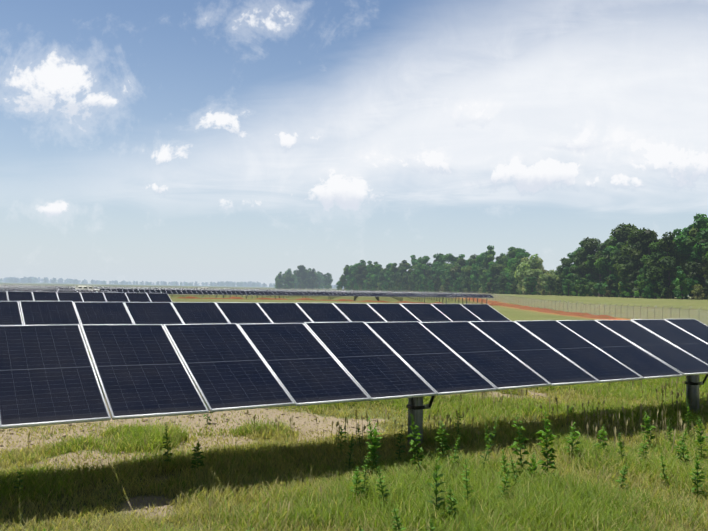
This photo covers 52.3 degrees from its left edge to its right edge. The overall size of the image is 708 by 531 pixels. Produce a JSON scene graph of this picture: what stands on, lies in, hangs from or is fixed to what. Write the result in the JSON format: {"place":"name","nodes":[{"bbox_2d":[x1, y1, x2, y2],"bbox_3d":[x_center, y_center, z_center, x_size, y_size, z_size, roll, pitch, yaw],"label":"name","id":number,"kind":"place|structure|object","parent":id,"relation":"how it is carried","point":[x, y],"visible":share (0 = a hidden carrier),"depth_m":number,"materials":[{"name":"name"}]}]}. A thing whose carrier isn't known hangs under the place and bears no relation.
{"place":"outdoors","nodes":[
{"label":"outdoors","id":0,"kind":"place"},
{"bbox_2d":[0,282,707,530],"bbox_3d":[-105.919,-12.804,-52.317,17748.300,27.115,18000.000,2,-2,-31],"label":"ground","id":1,"kind":"structure","parent":0,"point":[513,314],"depth_m":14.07,"materials":[{"name":"green plant"}]},
{"bbox_2d":[0,288,82,290],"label":"solar row","id":2,"kind":"object","parent":1,"relation":"on","point":[43,289],"visible":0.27,"depth_m":57.06,"materials":[{"name":"grey glass"}]},
{"bbox_2d":[0,289,108,291],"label":"solar row","id":3,"kind":"object","parent":1,"relation":"on","point":[56,290],"visible":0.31,"depth_m":50.73,"materials":[{"name":"grey glass"}]},
{"bbox_2d":[0,290,114,301],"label":"solar row","id":4,"kind":"object","parent":1,"relation":"on","point":[55,291],"visible":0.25,"depth_m":43.63,"materials":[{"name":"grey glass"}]},
{"bbox_2d":[0,291,171,311],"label":"solar row","id":5,"kind":"object","parent":1,"relation":"on","point":[18,296],"visible":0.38,"depth_m":37.30,"materials":[{"name":"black glass"}]},
{"bbox_2d":[75,285,99,289],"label":"inverter station","id":6,"kind":"object","parent":1,"relation":"on","point":[85,287],"visible":0.33,"depth_m":134.57,"materials":[{"name":"white paint"}]},
{"bbox_2d":[0,286,465,299],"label":"solar row","id":7,"kind":"object","parent":1,"relation":"on","point":[265,290],"visible":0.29,"depth_m":209.40,"materials":[{"name":"grey glass"}]},
{"bbox_2d":[1,286,464,298],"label":"solar row","id":8,"kind":"object","parent":1,"relation":"on","point":[262,290],"visible":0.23,"depth_m":217.22,"materials":[{"name":"grey glass"}]},
{"bbox_2d":[8,286,459,298],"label":"solar row","id":9,"kind":"object","parent":1,"relation":"on","point":[256,295],"visible":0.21,"depth_m":226.83,"materials":[{"name":"grey glass"}]},
{"bbox_2d":[0,301,510,350],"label":"solar row","id":10,"kind":"object","parent":1,"relation":"on","point":[52,312],"visible":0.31,"depth_m":18.20,"materials":[{"name":"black glass"}]},
{"bbox_2d":[39,287,473,301],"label":"solar row","id":11,"kind":"object","parent":1,"relation":"on","point":[308,291],"visible":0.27,"depth_m":200.66,"materials":[{"name":"grey glass"}]},
{"bbox_2d":[36,287,477,302],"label":"solar row","id":12,"kind":"object","parent":1,"relation":"on","point":[283,296],"visible":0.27,"depth_m":190.94,"materials":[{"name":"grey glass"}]},
{"bbox_2d":[45,287,469,300],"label":"solar row","id":13,"kind":"object","parent":1,"relation":"on","point":[256,290],"visible":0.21,"depth_m":200.00,"materials":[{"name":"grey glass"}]},
{"bbox_2d":[59,288,493,303],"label":"solar row","id":14,"kind":"object","parent":1,"relation":"on","point":[246,293],"visible":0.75,"depth_m":172.60,"materials":[{"name":"blue glass"}]},
{"bbox_2d":[275,271,282,288],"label":"tree","id":15,"kind":"object","parent":1,"relation":"on","point":[278,282],"visible":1,"depth_m":965.92,"materials":[{"name":"green plant"}]},
{"bbox_2d":[283,273,294,287],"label":"tree","id":16,"kind":"object","parent":1,"relation":"on","point":[286,277],"visible":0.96,"depth_m":952.41,"materials":[{"name":"green plant"}]},
{"bbox_2d":[294,265,308,288],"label":"tree","id":17,"kind":"object","parent":1,"relation":"on","point":[302,270],"visible":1,"depth_m":965.63,"materials":[{"name":"green plant"}]},
{"bbox_2d":[154,289,462,302],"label":"solar row","id":18,"kind":"object","parent":1,"relation":"on","point":[305,296],"visible":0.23,"depth_m":186.26,"materials":[{"name":"grey glass"}]},
{"bbox_2d":[0,392,619,524],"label":"soil clods","id":19,"kind":"object","parent":1,"relation":"on","point":[96,457],"visible":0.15,"depth_m":12.41,"materials":[{"name":"beige soil"}]},
{"bbox_2d":[307,268,317,288],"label":"tree","id":20,"kind":"object","parent":1,"relation":"on","point":[312,280],"visible":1,"depth_m":973.11,"materials":[{"name":"green plant"}]},
{"bbox_2d":[325,273,332,288],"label":"tree","id":21,"kind":"object","parent":1,"relation":"on","point":[329,279],"visible":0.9,"depth_m":980.74,"materials":[{"name":"green plant"}]},
{"bbox_2d":[178,296,502,305],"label":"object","id":22,"kind":"object","parent":1,"relation":"on","point":[189,297],"visible":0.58,"depth_m":166.93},
{"bbox_2d":[339,265,348,288],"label":"tree","id":23,"kind":"object","parent":1,"relation":"on","point":[341,278],"visible":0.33,"depth_m":708.53,"materials":[{"name":"green plant"}]},
{"bbox_2d":[343,267,354,289],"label":"tree","id":24,"kind":"object","parent":1,"relation":"on","point":[346,273],"visible":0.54,"depth_m":705.26,"materials":[{"name":"green plant"}]},
{"bbox_2d":[346,265,354,290],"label":"tree","id":25,"kind":"object","parent":1,"relation":"on","point":[350,269],"visible":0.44,"depth_m":699.47,"materials":[{"name":"green plant"}]},
{"bbox_2d":[0,319,707,446],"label":"solar row","id":26,"kind":"object","parent":1,"relation":"on","point":[51,374],"visible":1,"depth_m":10.53,"materials":[{"name":"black glass"}]},
{"bbox_2d":[1,283,707,324],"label":"chain link fence","id":27,"kind":"object","parent":1,"relation":"on","point":[604,309],"visible":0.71,"depth_m":145.25,"materials":[{"name":"metal"}]},
{"bbox_2d":[351,262,362,290],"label":"tree","id":28,"kind":"object","parent":1,"relation":"on","point":[354,271],"visible":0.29,"depth_m":690.07,"materials":[{"name":"green plant"}]},
{"bbox_2d":[12,382,707,530],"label":"weeds","id":29,"kind":"object","parent":1,"relation":"on","point":[373,448],"visible":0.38,"depth_m":9.62,"materials":[{"name":"green plant"}]},
{"bbox_2d":[354,264,367,289],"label":"tree","id":30,"kind":"object","parent":1,"relation":"on","point":[358,277],"visible":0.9,"depth_m":684.08,"materials":[{"name":"green plant"}]},
{"bbox_2d":[25,377,707,530],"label":"dry grass seed heads","id":31,"kind":"object","parent":1,"relation":"on","point":[679,419],"visible":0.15,"depth_m":12.46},
{"bbox_2d":[366,261,377,287],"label":"tree","id":32,"kind":"object","parent":1,"relation":"on","point":[369,266],"visible":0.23,"depth_m":664.45,"materials":[{"name":"green plant"}]},
{"bbox_2d":[368,264,381,283],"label":"tree","id":33,"kind":"object","parent":1,"relation":"on","point":[376,270],"visible":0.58,"depth_m":660.03,"materials":[{"name":"green plant"}]},
{"bbox_2d":[377,268,388,289],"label":"tree","id":34,"kind":"object","parent":1,"relation":"on","point":[382,278],"visible":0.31,"depth_m":651.23,"materials":[{"name":"green plant"}]},
{"bbox_2d":[381,267,392,288],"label":"tree","id":35,"kind":"object","parent":1,"relation":"on","point":[387,274],"visible":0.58,"depth_m":643.48,"materials":[{"name":"green plant"}]},
{"bbox_2d":[389,263,403,288],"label":"tree","id":36,"kind":"object","parent":1,"relation":"on","point":[395,270],"visible":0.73,"depth_m":635.14,"materials":[{"name":"green plant"}]},
{"bbox_2d":[395,266,408,291],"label":"tree","id":37,"kind":"object","parent":1,"relation":"on","point":[402,269],"visible":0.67,"depth_m":631.49,"materials":[{"name":"green plant"}]},
{"bbox_2d":[402,273,412,290],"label":"tree","id":38,"kind":"object","parent":1,"relation":"on","point":[405,279],"visible":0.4,"depth_m":621.90,"materials":[{"name":"green plant"}]},
{"bbox_2d":[408,263,416,291],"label":"tree","id":39,"kind":"object","parent":1,"relation":"on","point":[409,281],"visible":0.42,"depth_m":613.29,"materials":[{"name":"green plant"}]},
{"bbox_2d":[407,255,418,291],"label":"tree","id":40,"kind":"object","parent":1,"relation":"on","point":[413,259],"visible":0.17,"depth_m":623.44,"materials":[{"name":"green plant"}]},
{"bbox_2d":[410,265,422,290],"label":"tree","id":41,"kind":"object","parent":1,"relation":"on","point":[416,278],"visible":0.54,"depth_m":608.25,"materials":[{"name":"green plant"}]},
{"bbox_2d":[415,255,432,290],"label":"tree","id":42,"kind":"object","parent":1,"relation":"on","point":[424,266],"visible":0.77,"depth_m":599.23,"materials":[{"name":"green plant"}]},
{"bbox_2d":[421,277,429,291],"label":"tree","id":43,"kind":"object","parent":1,"relation":"on","point":[424,281],"visible":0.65,"depth_m":579.37,"materials":[{"name":"green plant"}]},
{"bbox_2d":[431,266,440,292],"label":"tree","id":44,"kind":"object","parent":1,"relation":"on","point":[436,274],"visible":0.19,"depth_m":581.06,"materials":[{"name":"green plant"}]},
{"bbox_2d":[432,253,445,270],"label":"tree","id":45,"kind":"object","parent":1,"relation":"on","point":[441,260],"visible":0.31,"depth_m":596.10,"materials":[{"name":"green plant"}]},
{"bbox_2d":[443,278,450,291],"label":"tree","id":46,"kind":"object","parent":1,"relation":"on","point":[446,284],"visible":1,"depth_m":548.49,"materials":[{"name":"green plant"}]},
{"bbox_2d":[436,253,459,292],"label":"tree","id":47,"kind":"object","parent":1,"relation":"on","point":[449,257],"visible":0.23,"depth_m":576.48,"materials":[{"name":"green plant"}]},
{"bbox_2d":[445,265,454,291],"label":"tree","id":48,"kind":"object","parent":1,"relation":"on","point":[448,272],"visible":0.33,"depth_m":557.02,"materials":[{"name":"green plant"}]},
{"bbox_2d":[449,258,465,289],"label":"tree","id":49,"kind":"object","parent":1,"relation":"on","point":[456,269],"visible":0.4,"depth_m":551.53,"materials":[{"name":"green plant"}]},
{"bbox_2d":[458,258,473,290],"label":"tree","id":50,"kind":"object","parent":1,"relation":"on","point":[465,270],"visible":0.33,"depth_m":531.67,"materials":[{"name":"green plant"}]},
{"bbox_2d":[463,260,478,285],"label":"tree","id":51,"kind":"object","parent":1,"relation":"on","point":[468,274],"visible":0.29,"depth_m":525.50,"materials":[{"name":"green plant"}]},
{"bbox_2d":[470,280,476,292],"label":"tree","id":52,"kind":"object","parent":1,"relation":"on","point":[474,286],"visible":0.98,"depth_m":503.27,"materials":[{"name":"green plant"}]},
{"bbox_2d":[470,254,486,291],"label":"tree","id":53,"kind":"object","parent":1,"relation":"on","point":[477,266],"visible":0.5,"depth_m":518.39,"materials":[{"name":"green plant"}]},
{"bbox_2d":[478,250,495,290],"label":"tree","id":54,"kind":"object","parent":1,"relation":"on","point":[489,258],"visible":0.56,"depth_m":507.99,"materials":[{"name":"green plant"}]},
{"bbox_2d":[480,245,495,254],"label":"tree","id":55,"kind":"object","parent":1,"relation":"on","point":[489,248],"visible":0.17,"depth_m":544.19,"materials":[{"name":"green plant"}]},
{"bbox_2d":[485,278,493,292],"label":"tree","id":56,"kind":"object","parent":1,"relation":"on","point":[488,286],"visible":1,"depth_m":471.95,"materials":[{"name":"green plant"}]},
{"bbox_2d":[485,261,497,293],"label":"tree","id":57,"kind":"object","parent":1,"relation":"on","point":[489,275],"visible":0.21,"depth_m":496.76,"materials":[{"name":"green plant"}]},
{"bbox_2d":[489,258,505,291],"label":"tree","id":58,"kind":"object","parent":1,"relation":"on","point":[497,268],"visible":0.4,"depth_m":480.74,"materials":[{"name":"green plant"}]},
{"bbox_2d":[498,276,507,293],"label":"tree","id":59,"kind":"object","parent":1,"relation":"on","point":[503,281],"visible":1,"depth_m":449.14,"materials":[{"name":"green plant"}]},
{"bbox_2d":[496,257,513,290],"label":"tree","id":60,"kind":"object","parent":1,"relation":"on","point":[504,273],"visible":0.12,"depth_m":467.38,"materials":[{"name":"green plant"}]},
{"bbox_2d":[506,248,518,260],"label":"tree","id":61,"kind":"object","parent":1,"relation":"on","point":[512,254],"visible":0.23,"depth_m":486.65,"materials":[{"name":"green plant"}]},
{"bbox_2d":[510,282,518,293],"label":"tree","id":62,"kind":"object","parent":1,"relation":"on","point":[514,285],"visible":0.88,"depth_m":427.03,"materials":[{"name":"green plant"}]},
{"bbox_2d":[503,248,527,285],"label":"tree","id":63,"kind":"object","parent":1,"relation":"on","point":[519,251],"visible":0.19,"depth_m":452.22,"materials":[{"name":"green plant"}]},
{"bbox_2d":[508,255,524,291],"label":"tree","id":64,"kind":"object","parent":1,"relation":"on","point":[513,269],"visible":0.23,"depth_m":444.73,"materials":[{"name":"green plant"}]},
{"bbox_2d":[514,254,542,294],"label":"tree","id":65,"kind":"object","parent":1,"relation":"on","point":[527,263],"visible":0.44,"depth_m":429.51,"materials":[{"name":"green plant"}]},
{"bbox_2d":[524,277,533,294],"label":"tree","id":66,"kind":"object","parent":1,"relation":"on","point":[526,287],"visible":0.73,"depth_m":395.75,"materials":[{"name":"green plant"}]},
{"bbox_2d":[521,268,542,291],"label":"tree","id":67,"kind":"object","parent":1,"relation":"on","point":[534,272],"visible":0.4,"depth_m":412.48,"materials":[{"name":"green plant"}]},
{"bbox_2d":[528,276,537,294],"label":"tree","id":68,"kind":"object","parent":1,"relation":"on","point":[532,280],"visible":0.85,"depth_m":394.73,"materials":[{"name":"green plant"}]},
{"bbox_2d":[467,298,615,318],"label":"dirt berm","id":69,"kind":"structure","parent":1,"relation":"on","point":[560,312],"depth_m":153.22,"materials":[{"name":"brown soil"}]},
{"bbox_2d":[540,274,557,293],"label":"tree","id":70,"kind":"object","parent":1,"relation":"on","point":[544,279],"visible":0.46,"depth_m":390.10,"materials":[{"name":"green plant"}]},
{"bbox_2d":[546,276,554,294],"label":"tree","id":71,"kind":"object","parent":1,"relation":"on","point":[551,281],"visible":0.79,"depth_m":378.65,"materials":[{"name":"green plant"}]},
{"bbox_2d":[554,279,563,294],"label":"tree","id":72,"kind":"object","parent":1,"relation":"on","point":[559,283],"visible":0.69,"depth_m":361.43,"materials":[{"name":"green plant"}]},
{"bbox_2d":[554,257,573,281],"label":"tree","id":73,"kind":"object","parent":1,"relation":"on","point":[566,262],"visible":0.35,"depth_m":374.31,"materials":[{"name":"green plant"}]},
{"bbox_2d":[562,267,572,290],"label":"tree","id":74,"kind":"object","parent":1,"relation":"on","point":[566,272],"visible":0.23,"depth_m":367.75,"materials":[{"name":"green plant"}]},
{"bbox_2d":[562,274,573,295],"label":"tree","id":75,"kind":"object","parent":1,"relation":"on","point":[568,279],"visible":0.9,"depth_m":341.72,"materials":[{"name":"green plant"}]},
{"bbox_2d":[570,275,581,295],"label":"tree","id":76,"kind":"object","parent":1,"relation":"on","point":[575,289],"visible":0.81,"depth_m":328.54,"materials":[{"name":"green plant"}]},
{"bbox_2d":[569,249,588,294],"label":"tree","id":77,"kind":"object","parent":1,"relation":"on","point":[577,272],"visible":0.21,"depth_m":347.34,"materials":[{"name":"green plant"}]},
{"bbox_2d":[577,277,588,296],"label":"tree","id":78,"kind":"object","parent":1,"relation":"on","point":[584,290],"visible":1,"depth_m":319.87,"materials":[{"name":"green plant"}]},
{"bbox_2d":[573,237,601,293],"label":"tree","id":79,"kind":"object","parent":1,"relation":"on","point":[590,245],"visible":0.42,"depth_m":341.94,"materials":[{"name":"green plant"}]},
{"bbox_2d":[584,274,595,295],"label":"tree","id":80,"kind":"object","parent":1,"relation":"on","point":[589,278],"visible":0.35,"depth_m":335.42,"materials":[{"name":"green plant"}]},
{"bbox_2d":[586,251,609,296],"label":"tree","id":81,"kind":"object","parent":1,"relation":"on","point":[594,268],"visible":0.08,"depth_m":334.77,"materials":[{"name":"green plant"}]},
{"bbox_2d":[586,243,614,296],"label":"tree","id":82,"kind":"object","parent":1,"relation":"on","point":[592,258],"visible":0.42,"depth_m":326.15,"materials":[{"name":"green plant"}]},
{"bbox_2d":[594,245,619,294],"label":"tree","id":83,"kind":"object","parent":1,"relation":"on","point":[605,264],"visible":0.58,"depth_m":316.82,"materials":[{"name":"green plant"}]},
{"bbox_2d":[605,279,615,296],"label":"tree","id":84,"kind":"object","parent":1,"relation":"on","point":[609,284],"visible":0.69,"depth_m":301.79,"materials":[{"name":"green plant"}]},
{"bbox_2d":[603,276,617,294],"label":"tree","id":85,"kind":"object","parent":1,"relation":"on","point":[607,278],"visible":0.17,"depth_m":311.26,"materials":[{"name":"green plant"}]},
{"bbox_2d":[605,274,618,296],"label":"tree","id":86,"kind":"object","parent":1,"relation":"on","point":[612,279],"visible":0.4,"depth_m":310.16,"materials":[{"name":"green plant"}]},
{"bbox_2d":[610,242,627,292],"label":"tree","id":87,"kind":"object","parent":1,"relation":"on","point":[613,256],"visible":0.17,"depth_m":309.89,"materials":[{"name":"green plant"}]},
{"bbox_2d":[601,223,637,289],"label":"tree","id":88,"kind":"object","parent":1,"relation":"on","point":[621,233],"visible":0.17,"depth_m":320.00,"materials":[{"name":"green plant"}]},
{"bbox_2d":[619,271,633,297],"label":"tree","id":89,"kind":"object","parent":1,"relation":"on","point":[624,292],"visible":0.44,"depth_m":292.10,"materials":[{"name":"green plant"}]},
{"bbox_2d":[615,227,650,297],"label":"tree","id":90,"kind":"object","parent":1,"relation":"on","point":[635,247],"visible":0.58,"depth_m":291.21,"materials":[{"name":"green plant"}]},
{"bbox_2d":[634,268,647,296],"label":"tree","id":91,"kind":"object","parent":1,"relation":"on","point":[641,282],"visible":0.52,"depth_m":277.63,"materials":[{"name":"green plant"}]},
{"bbox_2d":[625,229,660,294],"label":"tree","id":92,"kind":"object","parent":1,"relation":"on","point":[648,237],"visible":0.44,"depth_m":286.66,"materials":[{"name":"green plant"}]},
{"bbox_2d":[642,277,653,297],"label":"tree","id":93,"kind":"object","parent":1,"relation":"on","point":[647,281],"visible":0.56,"depth_m":268.99,"materials":[{"name":"green plant"}]},
{"bbox_2d":[646,280,663,298],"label":"tree","id":94,"kind":"object","parent":1,"relation":"on","point":[651,285],"visible":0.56,"depth_m":267.03,"materials":[{"name":"green plant"}]},
{"bbox_2d":[639,242,672,297],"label":"tree","id":95,"kind":"object","parent":1,"relation":"on","point":[657,254],"visible":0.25,"depth_m":275.03,"materials":[{"name":"green plant"}]},
{"bbox_2d":[657,279,666,298],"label":"tree","id":96,"kind":"object","parent":1,"relation":"on","point":[661,288],"visible":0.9,"depth_m":263.68,"materials":[{"name":"green plant"}]},
{"bbox_2d":[662,287,671,298],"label":"tree","id":97,"kind":"object","parent":1,"relation":"on","point":[668,294],"visible":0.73,"depth_m":264.56,"materials":[{"name":"green plant"}]},
{"bbox_2d":[646,231,688,298],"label":"tree","id":98,"kind":"object","parent":1,"relation":"on","point":[667,271],"visible":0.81,"depth_m":265.91,"materials":[{"name":"green plant"}]},
{"bbox_2d":[671,228,682,281],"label":"tree","id":99,"kind":"object","parent":1,"relation":"on","point":[675,231],"depth_m":294.76,"materials":[{"name":"green plant"}]},
{"bbox_2d":[674,266,688,298],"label":"tree","id":100,"kind":"object","parent":1,"relation":"on","point":[684,286],"visible":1,"depth_m":248.94,"materials":[{"name":"green plant"}]},
{"bbox_2d":[677,274,692,298],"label":"tree","id":101,"kind":"object","parent":1,"relation":"on","point":[689,287],"visible":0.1,"depth_m":252.76,"materials":[{"name":"green plant"}]},
{"bbox_2d":[677,228,699,298],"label":"tree","id":102,"kind":"object","parent":1,"relation":"on","point":[693,232],"visible":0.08,"depth_m":269.24,"materials":[{"name":"green plant"}]},
{"bbox_2d":[672,217,707,298],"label":"tree","id":103,"kind":"object","parent":1,"relation":"on","point":[688,243],"visible":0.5,"depth_m":259.48,"materials":[{"name":"green plant"}]},
{"bbox_2d":[679,213,707,248],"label":"tree","id":104,"kind":"object","parent":1,"relation":"on","point":[685,232],"visible":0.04,"depth_m":288.02,"materials":[{"name":"green plant"}]},
{"bbox_2d":[684,239,707,299],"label":"tree","id":105,"kind":"object","parent":1,"relation":"on","point":[703,275],"visible":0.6,"depth_m":253.80,"materials":[{"name":"green plant"}]},
{"bbox_2d":[691,284,704,299],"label":"bush","id":106,"kind":"object","parent":1,"relation":"on","point":[698,292],"visible":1,"depth_m":243.06,"materials":[{"name":"green plant"}]},
{"bbox_2d":[702,234,707,284],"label":"tree","id":107,"kind":"object","parent":1,"relation":"on","point":[705,248],"visible":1,"depth_m":247.63,"materials":[{"name":"green plant"}]},
{"bbox_2d":[0,0,707,286],"label":"sky","id":108,"kind":"structure","parent":0,"point":[153,141],"materials":[{"name":"blue"}]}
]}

